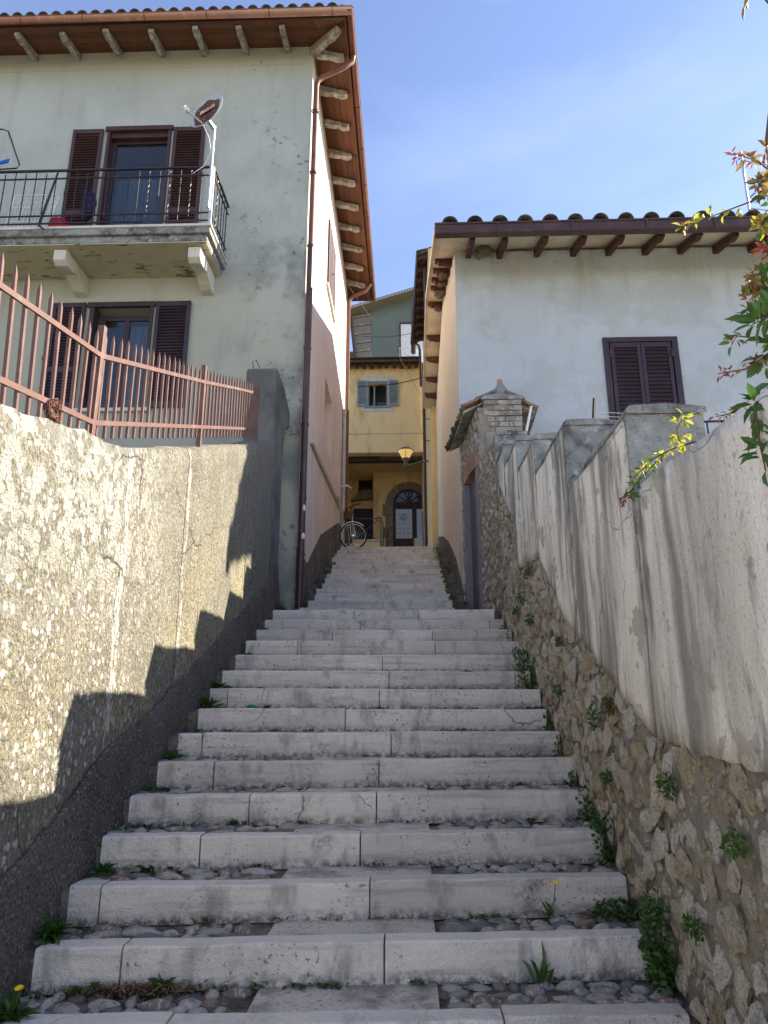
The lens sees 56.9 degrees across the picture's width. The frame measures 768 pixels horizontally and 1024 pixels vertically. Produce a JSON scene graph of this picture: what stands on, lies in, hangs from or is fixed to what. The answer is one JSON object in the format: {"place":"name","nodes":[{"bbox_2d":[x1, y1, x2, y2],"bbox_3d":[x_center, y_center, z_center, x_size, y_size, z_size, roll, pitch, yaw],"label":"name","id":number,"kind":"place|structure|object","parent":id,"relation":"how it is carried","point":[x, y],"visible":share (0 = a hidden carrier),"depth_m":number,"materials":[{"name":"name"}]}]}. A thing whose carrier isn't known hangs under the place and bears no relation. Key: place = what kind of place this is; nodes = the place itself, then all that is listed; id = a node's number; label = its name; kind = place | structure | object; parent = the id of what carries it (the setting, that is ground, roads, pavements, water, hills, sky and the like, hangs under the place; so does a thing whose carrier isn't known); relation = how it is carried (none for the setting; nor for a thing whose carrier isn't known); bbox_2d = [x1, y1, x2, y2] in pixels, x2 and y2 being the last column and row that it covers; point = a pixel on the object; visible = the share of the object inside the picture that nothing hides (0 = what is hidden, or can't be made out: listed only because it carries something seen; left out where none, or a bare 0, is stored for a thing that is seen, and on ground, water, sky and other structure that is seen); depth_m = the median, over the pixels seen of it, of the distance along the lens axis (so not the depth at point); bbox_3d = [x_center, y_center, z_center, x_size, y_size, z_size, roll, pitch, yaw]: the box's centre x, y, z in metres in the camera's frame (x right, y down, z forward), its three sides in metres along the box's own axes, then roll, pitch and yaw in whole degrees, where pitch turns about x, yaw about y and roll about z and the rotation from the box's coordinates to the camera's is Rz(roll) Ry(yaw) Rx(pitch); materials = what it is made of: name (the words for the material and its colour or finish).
{"place":"outdoors","nodes":[
{"label":"outdoors","id":0,"kind":"place"},
{"bbox_2d":[47,213,71,225],"bbox_3d":[-4.762,-4.191,10.421,0.332,0.398,0.340,9,-18,-29],"label":"red stool","id":1,"kind":"object","parent":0,"point":[55,219],"visible":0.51,"depth_m":10.29,"materials":[{"name":"plastic"}]},
{"bbox_2d":[0,0,767,353],"label":"sky","id":2,"kind":"structure","parent":0,"point":[486,109],"materials":[{"name":"blue"}]},
{"bbox_2d":[350,287,422,362],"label":"house","id":3,"kind":"structure","parent":0,"point":[390,314],"depth_m":36.88,"materials":[{"name":"green paint"}]},
{"bbox_2d":[399,324,400,355],"bbox_3d":[0.839,-8.738,36.661,0.070,2.150,0.060,-1,-16,2],"label":"window frame","id":4,"kind":"structure","parent":3,"relation":"in","point":[399,324],"depth_m":36.76,"materials":[{"name":"white metal"}]},
{"bbox_2d":[399,347,422,362],"bbox_3d":[1.498,-7.803,35.577,1.500,0.965,0.030,-1,-16,2],"label":"balcony railing","id":5,"kind":"object","parent":3,"relation":"attached to","point":[408,354],"visible":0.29,"depth_m":35.65,"materials":[{"name":"white metal"}]},
{"label":"ground","id":6,"kind":"structure","parent":0,"visible":0},
{"bbox_2d":[0,404,279,1007],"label":"retaining wall","id":7,"kind":"structure","parent":6,"relation":"on","point":[139,593],"depth_m":3.83,"materials":[{"name":"paint"}]},
{"bbox_2d":[0,253,259,446],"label":"iron fence","id":8,"kind":"object","parent":7,"relation":"on","point":[91,420],"visible":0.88,"depth_m":4.21,"materials":[{"name":"pink metal"}]},
{"bbox_2d":[44,398,62,422],"bbox_3d":[-1.618,-0.497,3.469,0.062,0.129,0.153,-1,-16,2],"label":"wire bundle","id":9,"kind":"object","parent":8,"relation":"attached to","point":[57,417],"visible":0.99,"depth_m":3.45,"materials":[{"name":"brown metal"}]},
{"bbox_2d":[0,2,375,609],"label":"house","id":10,"kind":"structure","parent":6,"relation":"on","point":[265,260],"depth_m":11.38,"materials":[{"name":"white paint"}]},
{"bbox_2d":[0,128,19,169],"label":"drying rack","id":11,"kind":"object","parent":10,"relation":"attached to","point":[10,138],"visible":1,"depth_m":10.32,"materials":[{"name":"white metal"}]},
{"bbox_2d":[0,159,9,164],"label":"peg cloth","id":12,"kind":"object","parent":11,"relation":"hanging from","point":[4,161],"visible":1,"depth_m":10.27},
{"bbox_2d":[4,194,59,226],"bbox_3d":[-5.289,-4.398,10.592,0.822,0.814,0.042,-1,-16,2],"label":"clothes airer","id":13,"kind":"object","parent":10,"relation":"on","point":[27,196],"visible":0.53,"depth_m":10.63,"materials":[{"name":"white paint"}]},
{"bbox_2d":[37,172,58,229],"bbox_3d":[-4.801,-4.439,10.117,0.182,1.012,0.099,-1,-16,2],"label":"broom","id":14,"kind":"object","parent":10,"relation":"attached to","point":[45,205],"visible":1,"depth_m":10.13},
{"bbox_2d":[81,179,96,220],"bbox_3d":[-4.314,-4.561,10.370,0.240,0.700,0.156,-1,-16,2],"label":"cloth bag","id":15,"kind":"object","parent":10,"relation":"hanging from","point":[89,202],"visible":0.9,"depth_m":10.32,"materials":[{"name":"blue fabric"}]},
{"bbox_2d":[100,317,148,407],"bbox_3d":[-3.936,-2.228,10.686,0.820,1.560,0.040,-1,-16,2],"label":"window leaf","id":16,"kind":"structure","parent":10,"relation":"in","point":[133,329],"depth_m":10.76,"materials":[{"name":"brown paint"}]},
{"bbox_2d":[103,140,167,224],"bbox_3d":[-3.997,-4.981,11.426,1.020,2.420,0.040,-1,-16,2],"label":"door leaf","id":17,"kind":"structure","parent":10,"relation":"in","point":[125,154],"depth_m":11.53,"materials":[{"name":"brown paint"}]},
{"bbox_2d":[183,94,222,208],"bbox_3d":[-2.608,-5.293,10.190,0.539,1.878,0.423,-1,-16,2],"label":"satellite dish","id":18,"kind":"object","parent":10,"relation":"attached to","point":[206,110],"visible":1,"depth_m":10.39,"materials":[{"name":"red brown paint"},{"name":"galvanised steel"},{"name":"white paint"}]},
{"bbox_2d":[243,360,289,574],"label":"wall pier","id":19,"kind":"structure","parent":10,"relation":"attached to","point":[273,420],"depth_m":9.12,"materials":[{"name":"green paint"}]},
{"bbox_2d":[338,469,340,501],"bbox_3d":[-0.994,-0.589,15.832,0.030,0.650,0.400,-1,-16,2],"label":"meter door","id":20,"kind":"structure","parent":10,"relation":"in","point":[339,473],"depth_m":15.70,"materials":[{"name":"beige paint"}]},
{"bbox_2d":[348,285,421,395],"bbox_3d":[0.213,-5.151,22.010,0.095,0.577,7.696,-5,-16,17],"label":"cable","id":21,"kind":"object","parent":10,"relation":"attached to","point":[388,336],"visible":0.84,"depth_m":21.80,"materials":[{"name":"metal"}]},
{"bbox_2d":[0,546,700,1023],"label":"stairway","id":22,"kind":"object","parent":6,"relation":"on","point":[370,614],"visible":0.97,"depth_m":3.74,"materials":[{"name":"stone"}]},
{"bbox_2d":[0,984,40,1022],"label":"dandelion","id":23,"kind":"object","parent":22,"relation":"on","point":[10,1010],"visible":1,"depth_m":2.65,"materials":[{"name":"green plant"}]},
{"bbox_2d":[30,916,75,945],"bbox_3d":[-1.439,1.804,3.068,0.197,0.106,0.208,6,-17,-20],"label":"leafy weed","id":24,"kind":"object","parent":22,"relation":"on","point":[53,928],"visible":1,"depth_m":3.06,"materials":[{"name":"green plant"}]},
{"bbox_2d":[66,981,105,996],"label":"leafy weed","id":25,"kind":"object","parent":22,"relation":"on","point":[94,984],"visible":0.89,"depth_m":2.87,"materials":[{"name":"green plant"}]},
{"bbox_2d":[86,862,116,877],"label":"leafy weed","id":26,"kind":"object","parent":22,"relation":"on","point":[100,868],"visible":0.97,"depth_m":3.57,"materials":[{"name":"green plant"}]},
{"bbox_2d":[135,865,153,873],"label":"leafy weed","id":27,"kind":"object","parent":22,"relation":"on","point":[144,869],"visible":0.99,"depth_m":3.62,"materials":[{"name":"green plant"}]},
{"bbox_2d":[142,783,158,790],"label":"leafy weed","id":28,"kind":"object","parent":22,"relation":"on","point":[153,787],"visible":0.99,"depth_m":4.32,"materials":[{"name":"green plant"}]},
{"bbox_2d":[139,974,175,999],"bbox_3d":[-0.916,1.934,2.887,0.114,0.089,0.131,-10,-18,32],"label":"leafy weed","id":29,"kind":"object","parent":22,"relation":"on","point":[155,981],"visible":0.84,"depth_m":2.89,"materials":[{"name":"green plant"}]},
{"bbox_2d":[162,748,184,758],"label":"leafy weed","id":30,"kind":"object","parent":22,"relation":"on","point":[171,753],"visible":0.91,"depth_m":4.71,"materials":[{"name":"green plant"}]},
{"bbox_2d":[191,916,214,927],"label":"leafy weed","id":31,"kind":"object","parent":22,"relation":"on","point":[204,921],"visible":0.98,"depth_m":3.27,"materials":[{"name":"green plant"}]},
{"bbox_2d":[199,696,222,707],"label":"leafy weed","id":32,"kind":"object","parent":22,"relation":"on","point":[205,703],"visible":0.87,"depth_m":5.51,"materials":[{"name":"green plant"}]},
{"bbox_2d":[211,680,232,688],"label":"leafy weed","id":33,"kind":"object","parent":22,"relation":"on","point":[217,685],"visible":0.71,"depth_m":5.91,"materials":[{"name":"green plant"}]},
{"bbox_2d":[226,818,238,825],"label":"leafy weed","id":34,"kind":"object","parent":22,"relation":"on","point":[233,822],"visible":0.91,"depth_m":4.02,"materials":[{"name":"green plant"}]},
{"bbox_2d":[274,602,287,609],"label":"leafy weed","id":35,"kind":"object","parent":22,"relation":"on","point":[278,607],"visible":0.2,"depth_m":8.68,"materials":[{"name":"green plant"}]},
{"bbox_2d":[26,671,645,1000],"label":"leaf litter","id":36,"kind":"object","parent":22,"relation":"on","point":[112,990],"visible":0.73,"depth_m":2.90,"materials":[{"name":"brown plant"}]},
{"bbox_2d":[0,669,675,1001],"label":"ground cover","id":37,"kind":"object","parent":22,"relation":"on","point":[301,986],"visible":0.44,"depth_m":3.53,"materials":[{"name":"green plant"}]},
{"bbox_2d":[83,688,655,989],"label":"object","id":38,"kind":"object","parent":22,"relation":"on","point":[362,863],"visible":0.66,"depth_m":3.77,"materials":[{"name":"grey stone"}]},
{"bbox_2d":[466,913,484,919],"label":"leafy weed","id":39,"kind":"object","parent":22,"relation":"on","point":[480,916],"visible":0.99,"depth_m":3.37,"materials":[{"name":"green plant"}]},
{"bbox_2d":[444,379,538,618],"bbox_3d":[1.509,-0.081,9.544,1.244,3.690,2.033,-1,-16,2],"label":"gate portal","id":40,"kind":"object","parent":22,"relation":"on","point":[481,420],"visible":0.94,"depth_m":9.66,"materials":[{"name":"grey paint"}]},
{"bbox_2d":[470,479,479,609],"bbox_3d":[1.282,0.502,9.754,0.111,2.040,0.700,2,-16,-6],"label":"door","id":41,"kind":"structure","parent":40,"relation":"in","point":[472,486],"depth_m":9.94,"materials":[{"name":"grey paint"}]},
{"bbox_2d":[525,406,532,430],"bbox_3d":[1.773,-1.142,8.684,0.102,0.335,0.035,3,-16,-12],"label":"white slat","id":42,"kind":"object","parent":40,"relation":"attached to","point":[528,419],"visible":1,"depth_m":8.67,"materials":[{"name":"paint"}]},
{"bbox_2d":[512,647,528,670],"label":"creeping plant","id":43,"kind":"object","parent":22,"relation":"on","point":[521,654],"visible":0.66,"depth_m":6.45,"materials":[{"name":"green plant"}]},
{"bbox_2d":[515,658,537,688],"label":"creeping plant","id":44,"kind":"object","parent":22,"relation":"on","point":[519,666],"visible":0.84,"depth_m":6.10,"materials":[{"name":"green plant"}]},
{"bbox_2d":[522,942,554,986],"bbox_3d":[0.656,1.915,3.010,0.153,0.173,0.077,-7,-17,24],"label":"grass tuft","id":45,"kind":"object","parent":22,"relation":"on","point":[544,971],"visible":0.98,"depth_m":3.01,"materials":[{"name":"green plant"}]},
{"bbox_2d":[543,709,552,730],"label":"creeping plant","id":46,"kind":"object","parent":22,"relation":"on","point":[545,716],"visible":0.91,"depth_m":5.39,"materials":[{"name":"green plant"}]},
{"bbox_2d":[540,881,557,917],"bbox_3d":[0.789,1.856,3.422,0.089,0.171,0.160,-1,-16,2],"label":"buttercup","id":47,"kind":"object","parent":22,"relation":"on","point":[550,911],"visible":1,"depth_m":3.38,"materials":[{"name":"green plant"}]},
{"bbox_2d":[552,734,563,756],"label":"creeping plant","id":48,"kind":"object","parent":22,"relation":"on","point":[557,745],"visible":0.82,"depth_m":4.99,"materials":[{"name":"green plant"}]},
{"bbox_2d":[563,770,577,786],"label":"creeping plant","id":49,"kind":"object","parent":22,"relation":"on","point":[570,775],"visible":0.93,"depth_m":4.61,"materials":[{"name":"green plant"}]},
{"bbox_2d":[575,784,593,821],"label":"creeping plant","id":50,"kind":"object","parent":22,"relation":"on","point":[585,814],"visible":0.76,"depth_m":4.21,"materials":[{"name":"green plant"}]},
{"bbox_2d":[589,810,616,867],"bbox_3d":[1.186,1.793,3.864,0.126,0.320,0.258,-1,-16,2],"label":"creeping plant","id":51,"kind":"object","parent":22,"relation":"on","point":[607,850],"visible":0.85,"depth_m":3.83,"materials":[{"name":"green plant"}]},
{"bbox_2d":[591,897,637,921],"bbox_3d":[1.092,1.900,3.380,0.220,0.136,0.167,-1,-16,2],"label":"creeping plant","id":52,"kind":"object","parent":22,"relation":"on","point":[612,904],"visible":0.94,"depth_m":3.37,"materials":[{"name":"green plant"}]},
{"bbox_2d":[637,887,677,996],"bbox_3d":[1.156,1.825,3.002,0.154,0.426,0.233,-1,-16,2],"label":"creeping plant","id":53,"kind":"object","parent":22,"relation":"on","point":[661,966],"visible":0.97,"depth_m":2.98,"materials":[{"name":"green plant"}]},
{"bbox_2d":[422,209,767,600],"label":"house","id":54,"kind":"structure","parent":6,"relation":"on","point":[556,320],"depth_m":11.25,"materials":[{"name":"paint"}]},
{"bbox_2d":[434,307,440,311],"bbox_3d":[1.185,-4.488,15.700,0.171,0.116,0.161,-1,-16,2],"label":"bird nest","id":55,"kind":"object","parent":54,"relation":"on","point":[437,309],"visible":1,"depth_m":15.66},
{"bbox_2d":[434,290,445,298],"bbox_3d":[1.139,-4.399,14.339,0.267,0.206,0.231,-1,-16,2],"label":"bird nest","id":56,"kind":"object","parent":54,"relation":"on","point":[438,294],"visible":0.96,"depth_m":14.26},
{"bbox_2d":[438,273,447,280],"bbox_3d":[1.080,-4.322,12.964,0.193,0.167,0.205,-1,-16,2],"label":"bird nest","id":57,"kind":"object","parent":54,"relation":"on","point":[442,276],"visible":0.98,"depth_m":12.92,"materials":[{"name":"brown soil"}]},
{"bbox_2d":[476,245,490,259],"bbox_3d":[1.617,-4.234,11.569,0.262,0.241,0.287,-1,-16,2],"label":"bird nest","id":58,"kind":"object","parent":54,"relation":"on","point":[482,251],"visible":1,"depth_m":11.46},
{"bbox_2d":[602,336,684,419],"bbox_3d":[4.020,-2.029,11.011,1.160,1.470,0.130,-1,-16,2],"label":"window frame","id":59,"kind":"structure","parent":54,"relation":"in","point":[673,340],"depth_m":11.03,"materials":[{"name":"brown paint"}]},
{"bbox_2d":[704,420,724,433],"bbox_3d":[5.237,-0.448,9.193,6.100,1.208,2.400,-1,-16,2],"label":"terrace railing","id":60,"kind":"object","parent":54,"relation":"attached to","point":[710,421],"visible":0.11,"depth_m":8.78,"materials":[{"name":"black metal"}]},
{"bbox_2d":[739,151,766,210],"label":"tv antenna","id":61,"kind":"object","parent":54,"relation":"attached to","point":[745,186],"visible":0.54,"depth_m":12.72,"materials":[{"name":"metal"}]},
{"bbox_2d":[493,388,767,1023],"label":"garden wall","id":62,"kind":"structure","parent":6,"relation":"on","point":[651,604],"depth_m":3.04,"materials":[{"name":"stone"}]},
{"bbox_2d":[512,605,520,616],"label":"wall plant","id":63,"kind":"object","parent":62,"relation":"attached to","point":[514,611],"depth_m":6.85,"materials":[{"name":"green plant"}]},
{"bbox_2d":[517,591,525,605],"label":"wall plant","id":64,"kind":"object","parent":62,"relation":"attached to","point":[519,598],"depth_m":6.57,"materials":[{"name":"green plant"}]},
{"bbox_2d":[523,564,532,580],"bbox_3d":[1.281,0.532,6.293,0.063,0.127,0.432,-1,-16,2],"label":"moss patch","id":65,"kind":"object","parent":62,"relation":"attached to","point":[527,570],"visible":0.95,"depth_m":6.28,"materials":[{"name":"green plant"}]},
{"bbox_2d":[524,613,534,626],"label":"wall plant","id":66,"kind":"object","parent":62,"relation":"attached to","point":[530,622],"depth_m":6.14,"materials":[{"name":"green plant"}]},
{"bbox_2d":[551,684,564,698],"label":"wall plant","id":67,"kind":"object","parent":62,"relation":"attached to","point":[558,692],"depth_m":5.00,"materials":[{"name":"green plant"}]},
{"bbox_2d":[554,636,566,646],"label":"wall plant","id":68,"kind":"object","parent":62,"relation":"attached to","point":[558,641],"depth_m":4.90,"materials":[{"name":"green plant"}]},
{"bbox_2d":[592,398,595,417],"bbox_3d":[2.497,-1.078,8.449,0.124,0.624,0.030,9,-18,-29],"label":"white slat","id":69,"kind":"object","parent":62,"relation":"on","point":[594,408],"visible":0.36,"depth_m":8.50,"materials":[{"name":"paint"}]},
{"bbox_2d":[586,708,601,730],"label":"wall plant","id":70,"kind":"object","parent":62,"relation":"attached to","point":[592,717],"depth_m":4.04,"materials":[{"name":"green plant"}]},
{"bbox_2d":[599,768,612,787],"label":"wall plant","id":71,"kind":"object","parent":62,"relation":"attached to","point":[605,778],"depth_m":3.77,"materials":[{"name":"green plant"}]},
{"bbox_2d":[600,696,615,716],"bbox_3d":[1.208,1.048,3.816,0.060,0.110,0.208,-1,-16,2],"label":"moss patch","id":72,"kind":"object","parent":62,"relation":"attached to","point":[608,704],"visible":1,"depth_m":3.81,"materials":[{"name":"green plant"}]},
{"bbox_2d":[619,408,695,507],"bbox_3d":[1.164,-0.217,3.034,0.138,0.295,0.532,4,-16,-13],"label":"trailing rose","id":73,"kind":"object","parent":62,"relation":"hanging from","point":[682,449],"visible":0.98,"depth_m":3.09,"materials":[{"name":"yellow plant"}]},
{"bbox_2d":[654,771,677,801],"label":"wall plant","id":74,"kind":"object","parent":62,"relation":"attached to","point":[659,782],"depth_m":2.90,"materials":[{"name":"green plant"}]},
{"bbox_2d":[680,913,705,946],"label":"wall plant","id":75,"kind":"object","parent":62,"relation":"attached to","point":[697,933],"depth_m":2.64,"materials":[{"name":"green plant"}]},
{"bbox_2d":[671,0,767,485],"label":"overhanging shrub","id":76,"kind":"object","parent":62,"relation":"attached to","point":[756,309],"visible":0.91,"depth_m":2.51,"materials":[{"name":"green plant"}]},
{"bbox_2d":[718,826,750,860],"bbox_3d":[1.137,1.082,2.314,0.084,0.108,0.122,-3,-16,12],"label":"wall plant","id":77,"kind":"object","parent":62,"relation":"attached to","point":[732,853],"depth_m":2.29,"materials":[{"name":"green plant"}]},
{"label":"lane","id":78,"kind":"structure","parent":0,"visible":0},
{"bbox_2d":[340,503,366,546],"bbox_3d":[-0.677,0.450,16.504,0.636,1.114,1.237,-1,-16,2],"label":"bicycle","id":79,"kind":"object","parent":78,"relation":"on","point":[348,515],"visible":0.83,"depth_m":16.00,"materials":[{"name":"metal"}]},
{"bbox_2d":[349,539,380,546],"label":"wall","id":80,"kind":"structure","parent":78,"relation":"on","point":[372,542],"depth_m":26.69,"materials":[{"name":"paint"}]},
{"bbox_2d":[347,356,424,546],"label":"house","id":81,"kind":"structure","parent":78,"relation":"on","point":[385,426],"depth_m":27.44,"materials":[{"name":"paint"}]},
{"bbox_2d":[353,509,369,521],"bbox_3d":[-0.852,0.926,29.345,0.840,2.200,0.060,-1,-16,2],"label":"window","id":82,"kind":"structure","parent":81,"relation":"in","point":[357,509],"depth_m":29.55,"materials":[{"name":"black glass"}]},
{"bbox_2d":[358,480,372,492],"bbox_3d":[-0.745,-1.040,29.880,0.694,0.614,0.060,-1,-16,2],"label":"lattice window","id":83,"kind":"structure","parent":81,"relation":"in","point":[365,484],"depth_m":29.91,"materials":[{"name":"black glass"}]},
{"bbox_2d":[368,382,387,405],"bbox_3d":[-0.233,-4.513,27.326,0.780,1.050,0.110,-1,-16,2],"label":"window frame","id":84,"kind":"structure","parent":81,"relation":"in","point":[374,383],"depth_m":27.34,"materials":[{"name":"grey paint"}]},
{"bbox_2d":[393,489,422,546],"bbox_3d":[0.994,0.428,28.362,1.260,2.830,0.080,-1,-16,2],"label":"arched door","id":85,"kind":"structure","parent":81,"relation":"in","point":[407,504],"depth_m":28.43,"materials":[{"name":"brown wood"}]},
{"bbox_2d":[354,512,423,546],"bbox_3d":[0.185,0.767,26.946,2.896,1.417,0.472,-6,-17,20],"label":"handrail","id":86,"kind":"object","parent":78,"relation":"on","point":[387,529],"visible":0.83,"depth_m":27.18,"materials":[{"name":"grey metal"}]},
{"bbox_2d":[410,247,438,546],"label":"house","id":87,"kind":"structure","parent":78,"relation":"on","point":[431,530],"depth_m":21.92,"materials":[{"name":"paint"}]},
{"bbox_2d":[358,377,422,386],"bbox_3d":[0.258,-4.031,21.891,2.114,0.327,0.025,-1,-16,2],"label":"cable","id":88,"kind":"object","parent":87,"relation":"attached to","point":[391,384],"visible":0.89,"depth_m":21.87,"materials":[{"name":"black rubber"}]},
{"bbox_2d":[398,447,428,467],"bbox_3d":[0.873,-1.627,21.201,0.918,0.624,0.474,-1,-16,2],"label":"street lamp","id":89,"kind":"object","parent":87,"relation":"attached to","point":[405,453],"visible":1,"depth_m":21.12,"materials":[{"name":"grey metal"}]}
]}

